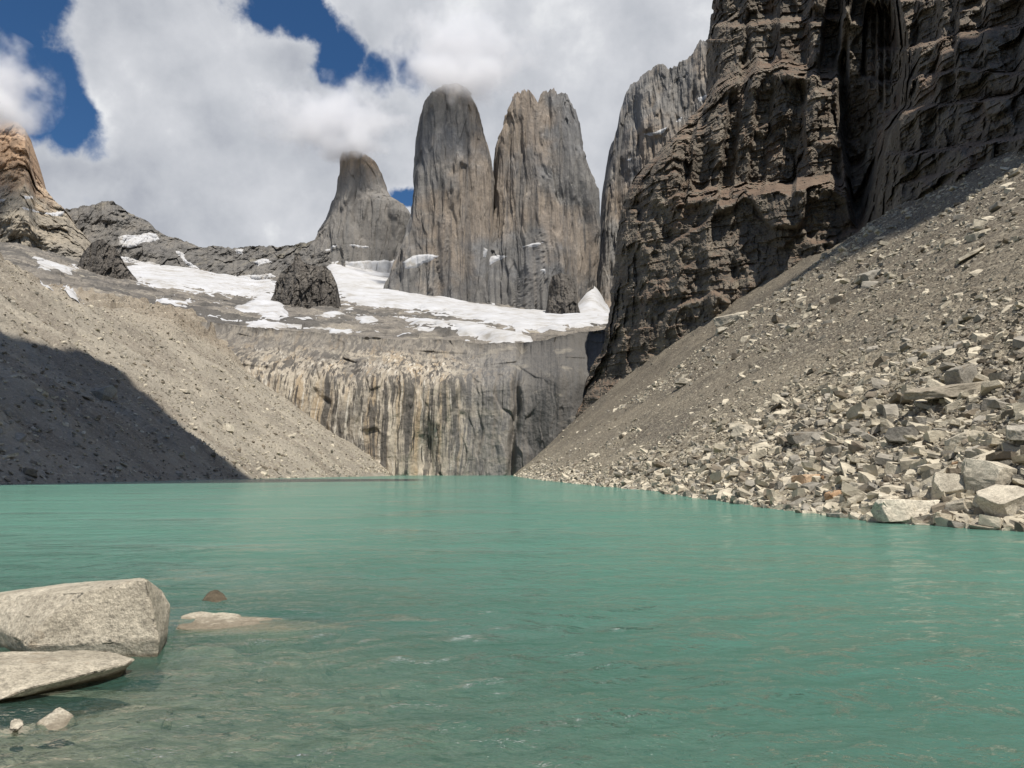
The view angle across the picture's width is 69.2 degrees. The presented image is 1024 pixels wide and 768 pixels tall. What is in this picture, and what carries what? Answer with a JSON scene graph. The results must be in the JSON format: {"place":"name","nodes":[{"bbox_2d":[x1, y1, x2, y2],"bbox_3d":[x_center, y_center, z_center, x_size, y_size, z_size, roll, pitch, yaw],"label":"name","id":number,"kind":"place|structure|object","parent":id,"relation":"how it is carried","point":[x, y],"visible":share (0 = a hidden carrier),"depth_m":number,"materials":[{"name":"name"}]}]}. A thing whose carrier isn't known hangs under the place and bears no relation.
{"place":"outdoors","nodes":[
{"label":"outdoors","id":0,"kind":"place"},
{"bbox_2d":[0,252,393,484],"bbox_3d":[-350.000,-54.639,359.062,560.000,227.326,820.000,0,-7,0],"label":"scree hill terrain","id":1,"kind":"structure","parent":0,"point":[18,390],"depth_m":280.02,"materials":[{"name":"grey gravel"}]},
{"bbox_2d":[91,385,117,400],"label":"boulder","id":2,"kind":"object","parent":1,"relation":"on","point":[109,392],"visible":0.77,"depth_m":234.72,"materials":[{"name":"grey stone"}]},
{"bbox_2d":[223,423,234,432],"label":"boulder","id":3,"kind":"object","parent":1,"relation":"on","point":[228,427],"visible":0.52,"depth_m":304.75,"materials":[{"name":"stone"}]},
{"bbox_2d":[0,242,605,343],"bbox_3d":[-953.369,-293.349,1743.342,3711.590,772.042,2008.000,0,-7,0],"label":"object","id":4,"kind":"structure","parent":0,"point":[20,255],"depth_m":939.16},
{"bbox_2d":[0,118,90,260],"bbox_3d":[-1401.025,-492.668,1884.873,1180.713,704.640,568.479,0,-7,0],"label":"mountain peak","id":5,"kind":"structure","parent":4,"relation":"on","point":[21,176],"depth_m":1793.29,"materials":[{"name":"brown stone"}]},
{"bbox_2d":[77,239,137,281],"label":"rock outcrop","id":6,"kind":"object","parent":4,"relation":"on","point":[102,257],"visible":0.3,"depth_m":1410.68,"materials":[{"name":"grey stone"}]},
{"bbox_2d":[65,201,344,276],"bbox_3d":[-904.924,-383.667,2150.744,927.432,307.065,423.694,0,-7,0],"label":"mountain ridge","id":7,"kind":"structure","parent":4,"relation":"on","point":[109,222],"depth_m":2081.50,"materials":[{"name":"grey stone"}]},
{"bbox_2d":[271,253,340,308],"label":"rock outcrop","id":8,"kind":"object","parent":4,"relation":"on","point":[299,283],"visible":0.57,"depth_m":1182.76,"materials":[{"name":"grey stone"}]},
{"bbox_2d":[0,95,705,342],"bbox_3d":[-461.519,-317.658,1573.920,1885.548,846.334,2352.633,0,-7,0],"label":"snow","id":9,"kind":"structure","parent":4,"relation":"on","point":[360,283],"depth_m":1451.91,"materials":[{"name":"white snow"}]},
{"bbox_2d":[306,150,409,261],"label":"rock tower","id":10,"kind":"structure","parent":4,"relation":"on","point":[369,211],"depth_m":2080.72,"materials":[{"name":"stone"}]},
{"bbox_2d":[383,83,494,301],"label":"rock tower","id":11,"kind":"structure","parent":4,"relation":"on","point":[450,224],"depth_m":1676.40,"materials":[{"name":"stone"}]},
{"bbox_2d":[481,88,600,309],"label":"rock tower","id":12,"kind":"structure","parent":4,"relation":"on","point":[546,190],"depth_m":1703.94,"materials":[{"name":"stone"}]},
{"bbox_2d":[545,273,579,313],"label":"rock outcrop","id":13,"kind":"object","parent":4,"relation":"on","point":[562,295],"visible":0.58,"depth_m":1500.13,"materials":[{"name":"grey stone"}]},
{"bbox_2d":[594,40,707,308],"bbox_3d":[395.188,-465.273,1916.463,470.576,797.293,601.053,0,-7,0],"label":"rock wall","id":14,"kind":"structure","parent":4,"relation":"on","point":[657,97],"depth_m":1878.72,"materials":[{"name":"stone"}]},
{"bbox_2d":[0,607,608,767],"bbox_3d":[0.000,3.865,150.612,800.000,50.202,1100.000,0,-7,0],"label":"lake bed land","id":15,"kind":"structure","parent":0,"point":[220,759],"depth_m":7.57,"materials":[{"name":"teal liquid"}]},
{"bbox_2d":[9,719,23,731],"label":"boulder","id":16,"kind":"object","parent":15,"relation":"on","point":[16,725],"visible":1,"depth_m":5.68,"materials":[{"name":"stone"}]},
{"bbox_2d":[0,650,134,702],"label":"boulder","id":17,"kind":"object","parent":15,"relation":"on","point":[25,674],"visible":0.99,"depth_m":6.95,"materials":[{"name":"stone"}]},
{"bbox_2d":[0,578,169,673],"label":"boulder","id":18,"kind":"object","parent":15,"relation":"on","point":[127,617],"visible":0.84,"depth_m":8.15,"materials":[{"name":"stone"}]},
{"bbox_2d":[171,611,343,655],"bbox_3d":[-3.391,3.310,9.774,2.312,0.428,1.032,-2,-7,14],"label":"boulder","id":19,"kind":"object","parent":15,"relation":"on","point":[208,621],"visible":0.74,"depth_m":9.60,"materials":[{"name":"stone"}]},
{"bbox_2d":[3,647,591,767],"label":"lake bed rubble","id":20,"kind":"object","parent":15,"relation":"on","point":[166,724],"visible":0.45,"depth_m":7.76,"materials":[{"name":"grey stone"}]},
{"bbox_2d":[0,0,712,248],"label":"sky","id":21,"kind":"structure","parent":0,"point":[224,123],"materials":[{"name":"white"}]},
{"bbox_2d":[201,322,605,474],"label":"cliff","id":22,"kind":"structure","parent":0,"point":[427,407],"depth_m":618.39,"materials":[{"name":"grey stone"}]},
{"bbox_2d":[0,475,1023,767],"bbox_3d":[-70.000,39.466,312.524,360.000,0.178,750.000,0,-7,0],"label":"lake water","id":23,"kind":"structure","parent":0,"point":[612,627],"depth_m":11.48,"materials":[{"name":"teal liquid"}]},
{"bbox_2d":[35,707,77,731],"bbox_3d":[-3.626,2.723,5.955,0.341,0.193,0.455,0,-7,0],"label":"boulder","id":24,"kind":"object","parent":23,"relation":"in","point":[56,719],"visible":0.94,"depth_m":5.87,"materials":[{"name":"stone"}]},
{"bbox_2d":[200,590,231,611],"bbox_3d":[-4.573,3.326,11.364,0.394,0.310,0.905,6,-9,-42],"label":"boulder","id":25,"kind":"object","parent":23,"relation":"in","point":[215,596],"visible":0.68,"depth_m":11.19,"materials":[{"name":"beige stone"}]},
{"bbox_2d":[515,151,1023,482],"bbox_3d":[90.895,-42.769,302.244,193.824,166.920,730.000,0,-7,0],"label":"scree terrain","id":26,"kind":"structure","parent":0,"point":[680,349],"depth_m":149.36,"materials":[{"name":"grey gravel"}]},
{"bbox_2d":[674,378,691,384],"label":"boulder","id":27,"kind":"object","parent":26,"relation":"on","point":[681,381],"visible":0.8,"depth_m":231.58,"materials":[{"name":"stone"}]},
{"bbox_2d":[715,327,727,335],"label":"boulder","id":28,"kind":"object","parent":26,"relation":"on","point":[719,330],"visible":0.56,"depth_m":329.29,"materials":[{"name":"stone"}]},
{"bbox_2d":[713,311,747,326],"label":"boulder","id":29,"kind":"object","parent":26,"relation":"on","point":[725,320],"visible":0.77,"depth_m":387.71,"materials":[{"name":"stone"}]},
{"bbox_2d":[730,424,752,437],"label":"boulder","id":30,"kind":"object","parent":26,"relation":"on","point":[737,430],"visible":0.54,"depth_m":85.39,"materials":[{"name":"stone"}]},
{"bbox_2d":[514,151,1023,531],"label":"scree rubble","id":31,"kind":"object","parent":26,"relation":"on","point":[917,465],"visible":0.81,"depth_m":62.12,"materials":[{"name":"stone"}]},
{"bbox_2d":[769,497,786,501],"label":"boulder","id":32,"kind":"object","parent":26,"relation":"on","point":[784,498],"visible":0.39,"depth_m":42.35,"materials":[{"name":"stone"}]},
{"bbox_2d":[774,482,782,489],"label":"boulder","id":33,"kind":"object","parent":26,"relation":"on","point":[778,485],"visible":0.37,"depth_m":47.15,"materials":[{"name":"grey stone"}]},
{"bbox_2d":[786,431,823,443],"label":"boulder","id":34,"kind":"object","parent":26,"relation":"on","point":[796,437],"visible":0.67,"depth_m":58.68,"materials":[{"name":"grey stone"}]},
{"bbox_2d":[791,474,820,483],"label":"boulder","id":35,"kind":"object","parent":26,"relation":"on","point":[804,478],"visible":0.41,"depth_m":43.40,"materials":[{"name":"beige stone"}]},
{"bbox_2d":[811,502,823,506],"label":"boulder","id":36,"kind":"object","parent":26,"relation":"on","point":[815,504],"visible":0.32,"depth_m":37.83,"materials":[{"name":"grey stone"}]},
{"bbox_2d":[815,506,822,512],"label":"boulder","id":37,"kind":"object","parent":26,"relation":"on","point":[818,508],"visible":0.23,"depth_m":36.76,"materials":[{"name":"stone"}]},
{"bbox_2d":[824,490,841,500],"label":"boulder","id":38,"kind":"object","parent":26,"relation":"on","point":[827,495],"visible":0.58,"depth_m":37.81,"materials":[{"name":"beige stone"}]},
{"bbox_2d":[826,513,848,517],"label":"boulder","id":39,"kind":"object","parent":26,"relation":"on","point":[839,515],"visible":0.3,"depth_m":33.11,"materials":[{"name":"grey stone"}]},
{"bbox_2d":[850,512,860,517],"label":"boulder","id":40,"kind":"object","parent":26,"relation":"on","point":[856,514],"visible":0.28,"depth_m":32.85,"materials":[{"name":"stone"}]},
{"bbox_2d":[849,482,862,486],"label":"boulder","id":41,"kind":"object","parent":26,"relation":"on","point":[854,484],"visible":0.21,"depth_m":37.43,"materials":[{"name":"stone"}]},
{"bbox_2d":[859,514,866,520],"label":"boulder","id":42,"kind":"object","parent":26,"relation":"on","point":[863,517],"visible":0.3,"depth_m":31.22,"materials":[{"name":"stone"}]},
{"bbox_2d":[856,463,869,467],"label":"boulder","id":43,"kind":"object","parent":26,"relation":"on","point":[859,464],"visible":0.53,"depth_m":40.70,"materials":[{"name":"stone"}]},
{"bbox_2d":[857,269,880,284],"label":"boulder","id":44,"kind":"object","parent":26,"relation":"on","point":[869,275],"visible":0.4,"depth_m":165.95,"materials":[{"name":"grey stone"}]},
{"bbox_2d":[865,482,878,490],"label":"boulder","id":45,"kind":"object","parent":26,"relation":"on","point":[870,487],"visible":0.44,"depth_m":35.87,"materials":[{"name":"grey stone"}]},
{"bbox_2d":[878,492,888,498],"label":"boulder","id":46,"kind":"object","parent":26,"relation":"on","point":[881,494],"visible":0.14,"depth_m":33.41,"materials":[{"name":"stone"}]},
{"bbox_2d":[884,427,919,442],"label":"boulder","id":47,"kind":"object","parent":26,"relation":"on","point":[893,434],"visible":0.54,"depth_m":40.24,"materials":[{"name":"grey stone"}]},
{"bbox_2d":[870,499,939,522],"bbox_3d":[15.859,5.113,29.894,2.630,0.956,1.868,1,-12,-11],"label":"boulder","id":48,"kind":"object","parent":26,"relation":"on","point":[891,510],"visible":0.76,"depth_m":29.33,"materials":[{"name":"stone"}]},
{"bbox_2d":[912,523,930,524],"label":"boulder","id":49,"kind":"object","parent":26,"relation":"on","point":[920,524],"visible":0.23,"depth_m":28.41,"materials":[{"name":"stone"}]},
{"bbox_2d":[913,489,930,496],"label":"boulder","id":50,"kind":"object","parent":26,"relation":"on","point":[922,493],"visible":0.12,"depth_m":30.84,"materials":[{"name":"stone"}]},
{"bbox_2d":[903,381,986,399],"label":"boulder","id":51,"kind":"object","parent":26,"relation":"on","point":[953,390],"visible":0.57,"depth_m":43.80,"materials":[{"name":"stone"}]},
{"bbox_2d":[931,472,965,497],"bbox_3d":[17.584,4.236,29.953,1.154,1.024,1.450,4,-30,25],"label":"boulder","id":52,"kind":"object","parent":26,"relation":"on","point":[949,483],"visible":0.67,"depth_m":29.50,"materials":[{"name":"stone"}]},
{"bbox_2d":[944,431,968,446],"bbox_3d":[21.015,2.568,34.593,1.689,0.598,1.166,-14,-21,-29],"label":"boulder","id":53,"kind":"object","parent":26,"relation":"on","point":[957,439],"visible":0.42,"depth_m":34.22,"materials":[{"name":"stone"}]},
{"bbox_2d":[947,520,965,527],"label":"boulder","id":54,"kind":"object","parent":26,"relation":"on","point":[952,524],"visible":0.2,"depth_m":27.04,"materials":[{"name":"grey stone"}]},
{"bbox_2d":[945,498,971,510],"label":"boulder","id":55,"kind":"object","parent":26,"relation":"on","point":[958,505],"visible":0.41,"depth_m":28.27,"materials":[{"name":"stone"}]},
{"bbox_2d":[944,364,976,384],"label":"boulder","id":56,"kind":"object","parent":26,"relation":"on","point":[966,373],"visible":0.67,"depth_m":44.77,"materials":[{"name":"grey stone"}]},
{"bbox_2d":[971,450,995,459],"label":"boulder","id":57,"kind":"object","parent":26,"relation":"on","point":[981,456],"visible":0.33,"depth_m":30.45,"materials":[{"name":"stone"}]},
{"bbox_2d":[969,518,1002,529],"bbox_3d":[17.090,5.199,26.435,1.413,0.589,1.172,-6,6,27],"label":"boulder","id":58,"kind":"object","parent":26,"relation":"on","point":[973,524],"visible":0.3,"depth_m":26.28,"materials":[{"name":"stone"}]},
{"bbox_2d":[961,458,1017,493],"bbox_3d":[18.464,3.698,28.934,1.183,1.460,1.768,9,-3,-24],"label":"boulder","id":59,"kind":"object","parent":26,"relation":"on","point":[977,474],"visible":0.7,"depth_m":28.57,"materials":[{"name":"stone"}]},
{"bbox_2d":[972,484,1023,517],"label":"boulder","id":60,"kind":"object","parent":26,"relation":"on","point":[1000,500],"visible":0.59,"depth_m":26.89,"materials":[{"name":"stone"}]},
{"bbox_2d":[1005,424,1023,440],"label":"boulder","id":61,"kind":"object","parent":26,"relation":"on","point":[1014,432],"visible":1,"depth_m":29.34,"materials":[{"name":"grey stone"}]},
{"bbox_2d":[1012,474,1023,479],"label":"boulder","id":62,"kind":"object","parent":26,"relation":"on","point":[1017,476],"visible":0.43,"depth_m":28.06,"materials":[{"name":"grey stone"}]},
{"bbox_2d":[576,0,1023,417],"bbox_3d":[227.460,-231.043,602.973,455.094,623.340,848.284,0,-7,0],"label":"crag","id":63,"kind":"structure","parent":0,"point":[810,128],"depth_m":518.83,"materials":[{"name":"stone"}]}
]}

